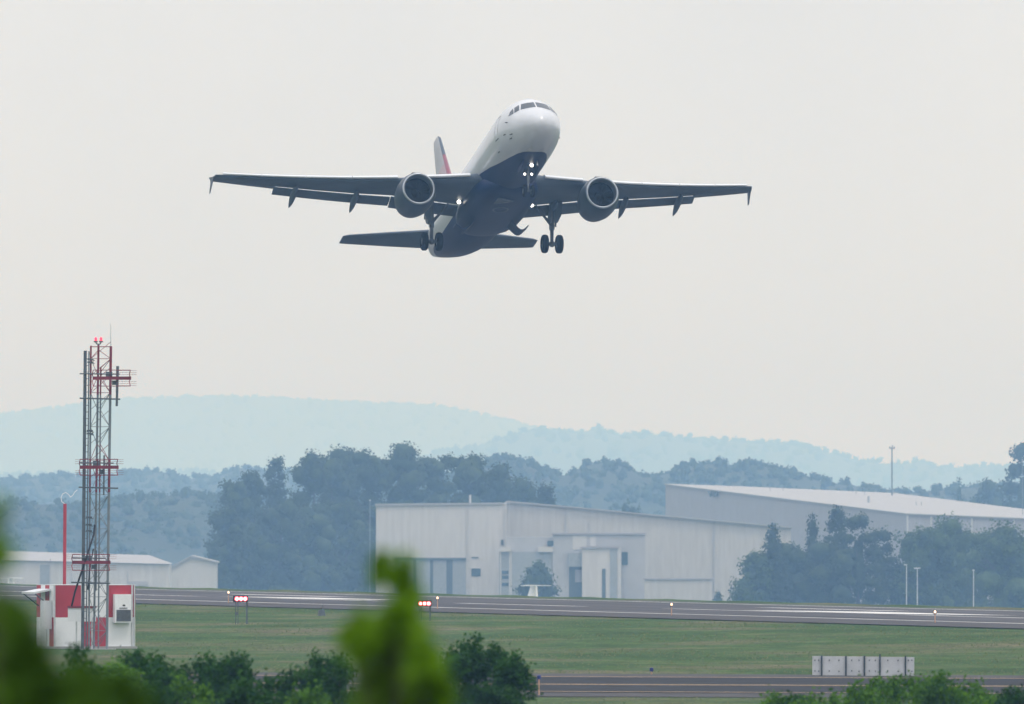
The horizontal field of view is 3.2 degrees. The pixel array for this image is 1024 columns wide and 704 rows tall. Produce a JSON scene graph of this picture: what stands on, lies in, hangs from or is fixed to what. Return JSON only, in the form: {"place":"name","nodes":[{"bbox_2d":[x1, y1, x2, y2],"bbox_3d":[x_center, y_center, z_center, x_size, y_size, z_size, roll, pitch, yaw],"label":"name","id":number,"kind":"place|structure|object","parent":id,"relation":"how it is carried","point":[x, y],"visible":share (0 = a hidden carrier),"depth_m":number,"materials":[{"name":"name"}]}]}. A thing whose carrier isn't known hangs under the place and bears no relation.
{"place":"outdoors","nodes":[
{"label":"outdoors","id":0,"kind":"place"},
{"bbox_2d":[0,469,321,503],"bbox_3d":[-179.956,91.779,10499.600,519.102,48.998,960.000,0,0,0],"label":"hill","id":1,"kind":"structure","parent":0,"point":[160,483],"depth_m":10413.60,"materials":[{"name":"plant"}]},
{"bbox_2d":[0,463,396,503],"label":"wood","id":2,"kind":"object","parent":1,"relation":"on","point":[50,478],"visible":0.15,"depth_m":10402.54,"materials":[{"name":"green plant"}]},
{"bbox_2d":[1,495,335,565],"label":"hill","id":3,"kind":"structure","parent":0,"point":[170,554],"depth_m":6510.21,"materials":[{"name":"plant"}]},
{"bbox_2d":[1,486,424,557],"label":"wood","id":4,"kind":"object","parent":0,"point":[210,498],"visible":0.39,"depth_m":6530.79,"materials":[{"name":"green plant"}]},
{"bbox_2d":[0,397,536,474],"bbox_3d":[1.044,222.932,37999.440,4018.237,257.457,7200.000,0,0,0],"label":"hill","id":5,"kind":"structure","parent":0,"point":[66,449],"depth_m":36825.08,"materials":[{"name":"teal plant"}]},
{"bbox_2d":[0,393,536,473],"bbox_3d":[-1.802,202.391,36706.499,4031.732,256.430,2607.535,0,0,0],"label":"wood","id":6,"kind":"object","parent":5,"relation":"on","point":[228,444],"visible":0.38,"depth_m":36883.43,"materials":[{"name":"green plant"}]},
{"bbox_2d":[209,99,751,257],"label":"airliner","id":7,"kind":"object","parent":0,"point":[491,192],"visible":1,"depth_m":1127.28,"materials":[{"name":"white paint"}]},
{"bbox_2d":[0,583,1023,703],"bbox_3d":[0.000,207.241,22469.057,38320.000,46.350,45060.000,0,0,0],"label":"ground","id":8,"kind":"structure","parent":0,"point":[458,627],"depth_m":845.05,"materials":[{"name":"green plant"}]},
{"bbox_2d":[0,495,21,703],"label":"leafy shoot","id":9,"kind":"object","parent":8,"relation":"on","point":[8,550],"visible":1,"depth_m":54.91,"materials":[{"name":"green plant"}]},
{"bbox_2d":[61,490,76,583],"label":"red pole","id":10,"kind":"object","parent":8,"relation":"on","point":[64,537],"visible":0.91,"depth_m":833.89,"materials":[{"name":"metal"}]},
{"bbox_2d":[22,584,136,648],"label":"equipment shelter","id":11,"kind":"object","parent":8,"relation":"on","point":[54,601],"visible":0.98,"depth_m":830.36,"materials":[{"name":"white paint"}]},
{"bbox_2d":[67,606,96,648],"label":"junction cabinet","id":12,"kind":"object","parent":8,"relation":"on","point":[74,613],"visible":0.78,"depth_m":828.18,"materials":[{"name":"white metal"}]},
{"bbox_2d":[0,591,164,703],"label":"leafy shoot","id":13,"kind":"object","parent":8,"relation":"on","point":[31,673],"visible":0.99,"depth_m":61.88,"materials":[{"name":"green plant"}]},
{"bbox_2d":[62,641,103,675],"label":"bush","id":14,"kind":"object","parent":8,"relation":"on","point":[75,655],"visible":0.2,"depth_m":299.88,"materials":[{"name":"green plant"}]},
{"bbox_2d":[0,551,171,587],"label":"white hangar","id":15,"kind":"structure","parent":8,"relation":"on","point":[32,568],"depth_m":4079.74,"materials":[{"name":"metal"}]},
{"bbox_2d":[40,565,48,583],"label":"door","id":16,"kind":"structure","parent":15,"relation":"in","point":[44,569],"depth_m":4079.30,"materials":[{"name":"white metal"}]},
{"bbox_2d":[71,337,136,649],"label":"antenna mast","id":17,"kind":"object","parent":8,"relation":"on","point":[96,466],"visible":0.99,"depth_m":826.51,"materials":[{"name":"metal"}]},
{"bbox_2d":[94,655,148,686],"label":"bush","id":18,"kind":"object","parent":8,"relation":"on","point":[121,670],"visible":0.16,"depth_m":384.68,"materials":[{"name":"green plant"}]},
{"bbox_2d":[112,646,185,703],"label":"bush","id":19,"kind":"object","parent":8,"relation":"on","point":[136,660],"visible":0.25,"depth_m":404.68,"materials":[{"name":"green plant"}]},
{"bbox_2d":[140,680,176,703],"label":"bush","id":20,"kind":"object","parent":8,"relation":"on","point":[165,699],"visible":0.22,"depth_m":371.48,"materials":[{"name":"green plant"}]},
{"bbox_2d":[140,659,192,703],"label":"bush","id":21,"kind":"object","parent":8,"relation":"on","point":[155,675],"visible":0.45,"depth_m":391.86,"materials":[{"name":"green plant"}]},
{"bbox_2d":[165,671,224,703],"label":"bush","id":22,"kind":"object","parent":8,"relation":"on","point":[202,698],"visible":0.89,"depth_m":380.21,"materials":[{"name":"green plant"}]},
{"bbox_2d":[171,555,219,587],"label":"white hangar","id":23,"kind":"structure","parent":8,"relation":"on","point":[193,571],"depth_m":4283.72,"materials":[{"name":"metal"}]},
{"bbox_2d":[176,579,211,587],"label":"door","id":24,"kind":"structure","parent":23,"relation":"in","point":[180,583],"depth_m":4283.43,"materials":[{"name":"metal"}]},
{"bbox_2d":[170,650,235,702],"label":"bush","id":25,"kind":"object","parent":8,"relation":"on","point":[199,666],"visible":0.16,"depth_m":414.68,"materials":[{"name":"green plant"}]},
{"bbox_2d":[186,657,255,703],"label":"bush","id":26,"kind":"object","parent":8,"relation":"on","point":[215,681],"visible":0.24,"depth_m":387.93,"materials":[{"name":"green plant"}]},
{"bbox_2d":[218,571,234,588],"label":"bush","id":27,"kind":"object","parent":8,"relation":"on","point":[224,582],"visible":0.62,"depth_m":4316.45,"materials":[{"name":"green plant"}]},
{"bbox_2d":[204,503,249,588],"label":"broadleaf tree","id":28,"kind":"object","parent":8,"relation":"on","point":[229,564],"visible":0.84,"depth_m":4349.83,"materials":[{"name":"green plant"}]},
{"bbox_2d":[203,476,257,588],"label":"broadleaf tree","id":29,"kind":"object","parent":8,"relation":"on","point":[235,494],"visible":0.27,"depth_m":4484.96,"materials":[{"name":"green plant"}]},
{"bbox_2d":[203,649,265,699],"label":"bush","id":30,"kind":"object","parent":8,"relation":"on","point":[234,665],"visible":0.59,"depth_m":409.88,"materials":[{"name":"green plant"}]},
{"bbox_2d":[233,595,247,623],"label":"path lamp unit","id":31,"kind":"object","parent":8,"relation":"on","point":[240,598],"visible":0.98,"depth_m":931.90,"materials":[{"name":"metal"}]},
{"bbox_2d":[213,669,279,703],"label":"bush","id":32,"kind":"object","parent":8,"relation":"on","point":[236,694],"visible":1,"depth_m":369.99,"materials":[{"name":"green plant"}]},
{"bbox_2d":[223,518,271,589],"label":"broadleaf tree","id":33,"kind":"object","parent":8,"relation":"on","point":[255,575],"visible":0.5,"depth_m":4409.51,"materials":[{"name":"green plant"}]},
{"bbox_2d":[240,466,277,589],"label":"broadleaf tree","id":34,"kind":"object","parent":8,"relation":"on","point":[256,485],"visible":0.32,"depth_m":4554.71,"materials":[{"name":"green plant"}]},
{"bbox_2d":[243,668,291,703],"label":"bush","id":35,"kind":"object","parent":8,"relation":"on","point":[269,685],"visible":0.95,"depth_m":371.94,"materials":[{"name":"green plant"}]},
{"bbox_2d":[261,455,292,544],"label":"pine tree","id":36,"kind":"object","parent":8,"relation":"on","point":[276,464],"visible":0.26,"depth_m":4623.03,"materials":[{"name":"green plant"}]},
{"bbox_2d":[246,494,309,590],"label":"broadleaf tree","id":37,"kind":"object","parent":8,"relation":"on","point":[288,521],"visible":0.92,"depth_m":4348.98,"materials":[{"name":"green plant"}]},
{"bbox_2d":[271,660,317,702],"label":"bush","id":38,"kind":"object","parent":8,"relation":"on","point":[289,680],"visible":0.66,"depth_m":394.83,"materials":[{"name":"green plant"}]},
{"bbox_2d":[264,544,329,590],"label":"broadleaf tree","id":39,"kind":"object","parent":8,"relation":"on","point":[312,581],"visible":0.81,"depth_m":4376.53,"materials":[{"name":"green plant"}]},
{"bbox_2d":[278,679,337,703],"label":"bush","id":40,"kind":"object","parent":8,"relation":"on","point":[300,697],"visible":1,"depth_m":367.98,"materials":[{"name":"green plant"}]},
{"bbox_2d":[287,448,334,547],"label":"broadleaf tree","id":41,"kind":"object","parent":8,"relation":"on","point":[310,473],"visible":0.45,"depth_m":4486.25,"materials":[{"name":"green plant"}]},
{"bbox_2d":[293,500,344,591],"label":"broadleaf tree","id":42,"kind":"object","parent":8,"relation":"on","point":[321,533],"visible":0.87,"depth_m":4380.49,"materials":[{"name":"green plant"}]},
{"bbox_2d":[298,646,349,696],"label":"bush","id":43,"kind":"object","parent":8,"relation":"on","point":[318,668],"visible":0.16,"depth_m":399.80,"materials":[{"name":"green plant"}]},
{"bbox_2d":[309,650,357,703],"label":"bush","id":44,"kind":"object","parent":8,"relation":"on","point":[329,687],"visible":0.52,"depth_m":389.71,"materials":[{"name":"green plant"}]},
{"bbox_2d":[318,453,355,548],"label":"broadleaf tree","id":45,"kind":"object","parent":8,"relation":"on","point":[341,486],"visible":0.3,"depth_m":4555.10,"materials":[{"name":"green plant"}]},
{"bbox_2d":[324,546,350,591],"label":"broadleaf tree","id":46,"kind":"object","parent":8,"relation":"on","point":[343,582],"visible":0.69,"depth_m":4408.82,"materials":[{"name":"green plant"}]},
{"bbox_2d":[323,443,365,513],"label":"broadleaf tree","id":47,"kind":"object","parent":8,"relation":"on","point":[349,469],"visible":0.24,"depth_m":4620.85,"materials":[{"name":"green plant"}]},
{"bbox_2d":[327,498,369,590],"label":"broadleaf tree","id":48,"kind":"object","parent":8,"relation":"on","point":[346,516],"visible":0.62,"depth_m":4411.21,"materials":[{"name":"green plant"}]},
{"bbox_2d":[335,524,375,591],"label":"broadleaf tree","id":49,"kind":"object","parent":8,"relation":"on","point":[362,539],"visible":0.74,"depth_m":4349.83,"materials":[{"name":"green plant"}]},
{"bbox_2d":[348,447,394,591],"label":"broadleaf tree","id":50,"kind":"object","parent":8,"relation":"on","point":[370,469],"visible":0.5,"depth_m":4485.77,"materials":[{"name":"green plant"}]},
{"bbox_2d":[331,545,461,703],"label":"leafy shoot","id":51,"kind":"object","parent":8,"relation":"on","point":[398,645],"visible":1,"depth_m":73.97,"materials":[{"name":"green plant"}]},
{"bbox_2d":[375,441,434,544],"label":"broadleaf tree","id":52,"kind":"object","parent":8,"relation":"on","point":[406,467],"visible":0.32,"depth_m":4553.69,"materials":[{"name":"green plant"}]},
{"bbox_2d":[417,451,457,502],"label":"broadleaf tree","id":53,"kind":"object","parent":8,"relation":"on","point":[437,485],"visible":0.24,"depth_m":4621.91,"materials":[{"name":"green plant"}]},
{"bbox_2d":[375,495,509,594],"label":"hangar office","id":54,"kind":"structure","parent":8,"relation":"on","point":[456,547],"depth_m":4164.78,"materials":[{"name":"metal"}]},
{"bbox_2d":[397,558,465,594],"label":"hangar door","id":55,"kind":"structure","parent":54,"relation":"in","point":[439,575],"depth_m":4164.84,"materials":[{"name":"white metal"}]},
{"bbox_2d":[443,450,493,502],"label":"broadleaf tree","id":56,"kind":"object","parent":8,"relation":"on","point":[470,476],"visible":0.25,"depth_m":4486.49,"materials":[{"name":"green plant"}]},
{"bbox_2d":[441,631,509,703],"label":"bush","id":57,"kind":"object","parent":8,"relation":"on","point":[466,667],"visible":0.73,"depth_m":419.64,"materials":[{"name":"green plant"}]},
{"bbox_2d":[479,461,516,502],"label":"broadleaf tree","id":58,"kind":"object","parent":8,"relation":"on","point":[500,477],"visible":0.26,"depth_m":4552.68,"materials":[{"name":"green plant"}]},
{"bbox_2d":[466,678,529,703],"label":"bush","id":59,"kind":"object","parent":8,"relation":"on","point":[489,694],"visible":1,"depth_m":404.66,"materials":[{"name":"green plant"}]},
{"bbox_2d":[0,585,1023,623],"bbox_3d":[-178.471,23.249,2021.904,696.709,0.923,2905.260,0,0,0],"label":"runway","id":60,"kind":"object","parent":8,"relation":"on","point":[752,609],"visible":0.81,"depth_m":1172.65,"materials":[{"name":"grey asphalt"}]},
{"bbox_2d":[5,595,1023,623],"bbox_3d":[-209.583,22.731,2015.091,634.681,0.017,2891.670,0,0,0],"label":"runway marking","id":61,"kind":"object","parent":60,"relation":"on","point":[592,611],"visible":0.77,"depth_m":1029.76,"materials":[{"name":"white paint"}]},
{"bbox_2d":[27,586,1004,610],"bbox_3d":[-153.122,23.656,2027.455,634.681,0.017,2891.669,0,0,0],"label":"runway marking","id":62,"kind":"object","parent":60,"relation":"on","point":[592,600],"visible":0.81,"depth_m":1300.64,"materials":[{"name":"white paint"}]},
{"bbox_2d":[761,610,981,614],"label":"runway marking","id":63,"kind":"object","parent":60,"relation":"on","point":[875,612],"visible":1,"depth_m":1095.74,"materials":[{"name":"white paint"}]},
{"bbox_2d":[486,647,542,703],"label":"bush","id":64,"kind":"object","parent":8,"relation":"on","point":[511,671],"visible":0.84,"depth_m":414.68,"materials":[{"name":"green plant"}]},
{"bbox_2d":[6,596,1023,628],"bbox_3d":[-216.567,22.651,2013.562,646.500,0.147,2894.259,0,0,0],"label":"runway shoulder","id":65,"kind":"object","parent":8,"relation":"on","point":[792,619],"visible":0.82,"depth_m":992.09},
{"bbox_2d":[509,473,540,502],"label":"broadleaf tree","id":66,"kind":"object","parent":8,"relation":"on","point":[522,490],"visible":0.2,"depth_m":4621.14,"materials":[{"name":"green plant"}]},
{"bbox_2d":[511,559,562,596],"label":"broadleaf tree","id":67,"kind":"object","parent":8,"relation":"on","point":[538,573],"visible":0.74,"depth_m":4043.87,"materials":[{"name":"green plant"}]},
{"bbox_2d":[532,479,556,504],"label":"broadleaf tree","id":68,"kind":"object","parent":8,"relation":"on","point":[545,495],"visible":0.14,"depth_m":4487.06,"materials":[{"name":"green plant"}]},
{"bbox_2d":[499,533,645,598],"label":"office annex","id":69,"kind":"object","parent":8,"relation":"on","point":[605,565],"visible":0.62,"depth_m":4147.65,"materials":[{"name":"grey"}]},
{"bbox_2d":[569,567,581,596],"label":"doorway","id":70,"kind":"structure","parent":69,"relation":"in","point":[575,588],"depth_m":4147.59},
{"bbox_2d":[137,675,1023,693],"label":"taxiway","id":71,"kind":"structure","parent":8,"relation":"on","point":[736,685],"depth_m":665.64,"materials":[{"name":"grey asphalt"}]},
{"bbox_2d":[188,672,1023,697],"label":"taxiway shoulder","id":72,"kind":"object","parent":8,"relation":"on","point":[625,694],"visible":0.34,"depth_m":676.99},
{"bbox_2d":[812,654,913,675],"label":"airfield sign","id":73,"kind":"object","parent":72,"relation":"on","point":[845,665],"visible":0.94,"depth_m":681.30,"materials":[{"name":"white metal"}]},
{"bbox_2d":[506,501,791,600],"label":"long hangar","id":74,"kind":"structure","parent":8,"relation":"on","point":[681,547],"depth_m":4198.80,"materials":[{"name":"beige metal"}]},
{"bbox_2d":[644,578,712,600],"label":"wall","id":75,"kind":"structure","parent":8,"relation":"on","point":[681,588],"depth_m":4130.70,"materials":[{"name":"beige metal"}]},
{"bbox_2d":[731,578,758,600],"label":"bush","id":76,"kind":"object","parent":8,"relation":"on","point":[743,594],"visible":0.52,"depth_m":3721.78,"materials":[{"name":"green plant"}]},
{"bbox_2d":[727,548,780,601],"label":"broadleaf tree","id":77,"kind":"object","parent":8,"relation":"on","point":[754,570],"visible":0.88,"depth_m":3736.66,"materials":[{"name":"green plant"}]},
{"bbox_2d":[759,684,788,703],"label":"bush","id":78,"kind":"object","parent":8,"relation":"on","point":[775,699],"visible":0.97,"depth_m":424.79,"materials":[{"name":"green plant"}]},
{"bbox_2d":[753,522,796,601],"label":"conifer","id":79,"kind":"object","parent":8,"relation":"on","point":[780,580],"visible":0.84,"depth_m":3738.49,"materials":[{"name":"green plant"}]},
{"bbox_2d":[779,541,807,602],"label":"broadleaf tree","id":80,"kind":"object","parent":8,"relation":"on","point":[795,556],"visible":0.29,"depth_m":3824.69,"materials":[{"name":"green plant"}]},
{"bbox_2d":[777,690,812,703],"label":"bush","id":81,"kind":"object","parent":8,"relation":"on","point":[790,699],"visible":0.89,"depth_m":423.69,"materials":[{"name":"green plant"}]},
{"bbox_2d":[800,512,820,602],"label":"conifer","id":82,"kind":"object","parent":8,"relation":"on","point":[812,528],"visible":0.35,"depth_m":3783.62,"materials":[{"name":"green plant"}]},
{"bbox_2d":[783,687,847,703],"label":"bush","id":83,"kind":"object","parent":8,"relation":"on","point":[833,699],"visible":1,"depth_m":419.94,"materials":[{"name":"green plant"}]},
{"bbox_2d":[794,535,861,602],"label":"broadleaf tree","id":84,"kind":"object","parent":8,"relation":"on","point":[836,563],"visible":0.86,"depth_m":3736.23,"materials":[{"name":"green plant"}]},
{"bbox_2d":[820,504,851,591],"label":"conifer","id":85,"kind":"object","parent":8,"relation":"on","point":[838,522],"visible":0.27,"depth_m":3827.84,"materials":[{"name":"green plant"}]},
{"bbox_2d":[664,484,1023,604],"bbox_3d":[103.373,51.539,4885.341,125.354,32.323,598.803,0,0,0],"label":"hangar","id":86,"kind":"structure","parent":8,"relation":"on","point":[794,508],"depth_m":4749.02,"materials":[{"name":"grey metal"}]},
{"bbox_2d":[826,510,891,604],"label":"conifer","id":87,"kind":"object","parent":8,"relation":"on","point":[863,578],"visible":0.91,"depth_m":3738.68,"materials":[{"name":"green plant"}]},
{"bbox_2d":[840,674,887,703],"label":"bush","id":88,"kind":"object","parent":8,"relation":"on","point":[862,696],"visible":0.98,"depth_m":427.65,"materials":[{"name":"green plant"}]},
{"bbox_2d":[860,525,899,604],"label":"conifer","id":89,"kind":"object","parent":8,"relation":"on","point":[884,535],"visible":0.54,"depth_m":3783.00,"materials":[{"name":"green plant"}]},
{"bbox_2d":[866,669,913,703],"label":"bush","id":90,"kind":"object","parent":8,"relation":"on","point":[892,689],"visible":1,"depth_m":430.05,"materials":[{"name":"green plant"}]},
{"bbox_2d":[886,559,922,604],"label":"broadleaf tree","id":91,"kind":"object","parent":8,"relation":"on","point":[894,590],"visible":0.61,"depth_m":3781.62,"materials":[{"name":"green plant"}]},
{"bbox_2d":[882,670,934,703],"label":"bush","id":92,"kind":"object","parent":8,"relation":"on","point":[911,682],"visible":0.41,"depth_m":431.74,"materials":[{"name":"green plant"}]},
{"bbox_2d":[886,520,963,606],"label":"broadleaf tree","id":93,"kind":"object","parent":8,"relation":"on","point":[919,550],"visible":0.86,"depth_m":3779.77,"materials":[{"name":"green plant"}]},
{"bbox_2d":[908,669,974,703],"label":"bush","id":94,"kind":"object","parent":8,"relation":"on","point":[941,690],"visible":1,"depth_m":425.80,"materials":[{"name":"green plant"}]},
{"bbox_2d":[926,511,993,606],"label":"broadleaf tree","id":95,"kind":"object","parent":8,"relation":"on","point":[957,583],"visible":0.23,"depth_m":3822.41,"materials":[{"name":"green plant"}]},
{"bbox_2d":[955,674,996,703],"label":"bush","id":96,"kind":"object","parent":8,"relation":"on","point":[971,685],"visible":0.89,"depth_m":427.87,"materials":[{"name":"green plant"}]},
{"bbox_2d":[969,687,1002,703],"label":"bush","id":97,"kind":"object","parent":8,"relation":"on","point":[985,698],"visible":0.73,"depth_m":423.90,"materials":[{"name":"green plant"}]},
{"bbox_2d":[969,476,1005,505],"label":"broadleaf tree","id":98,"kind":"object","parent":8,"relation":"on","point":[989,493],"visible":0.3,"depth_m":5947.36,"materials":[{"name":"green plant"}]},
{"bbox_2d":[956,518,1023,607],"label":"broadleaf tree","id":99,"kind":"object","parent":8,"relation":"on","point":[998,566],"visible":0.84,"depth_m":3737.32,"materials":[{"name":"green plant"}]},
{"bbox_2d":[988,684,1023,703],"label":"bush","id":100,"kind":"object","parent":8,"relation":"on","point":[1013,697],"visible":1,"depth_m":419.82,"materials":[{"name":"green plant"}]},
{"bbox_2d":[997,442,1023,508],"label":"pine tree","id":101,"kind":"object","parent":8,"relation":"on","point":[1010,487],"visible":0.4,"depth_m":5609.54,"materials":[{"name":"green plant"}]},
{"bbox_2d":[0,0,1023,467],"label":"sky","id":102,"kind":"structure","parent":0,"point":[866,297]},
{"bbox_2d":[2,430,1023,491],"bbox_3d":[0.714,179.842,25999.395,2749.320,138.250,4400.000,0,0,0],"label":"hill","id":103,"kind":"structure","parent":0,"point":[595,448],"depth_m":25524.81,"materials":[{"name":"teal plant"}]},
{"bbox_2d":[0,423,1023,491],"bbox_3d":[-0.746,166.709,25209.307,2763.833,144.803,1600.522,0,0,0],"label":"wood","id":104,"kind":"object","parent":103,"relation":"on","point":[541,430],"visible":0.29,"depth_m":25557.62,"materials":[{"name":"green plant"}]},
{"bbox_2d":[361,460,1013,514],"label":"hill","id":105,"kind":"structure","parent":0,"point":[597,500],"depth_m":7549.81,"materials":[{"name":"plant"}]},
{"bbox_2d":[359,452,1018,514],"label":"wood","id":106,"kind":"object","parent":105,"relation":"on","point":[776,471],"visible":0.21,"depth_m":7546.91,"materials":[{"name":"green plant"}]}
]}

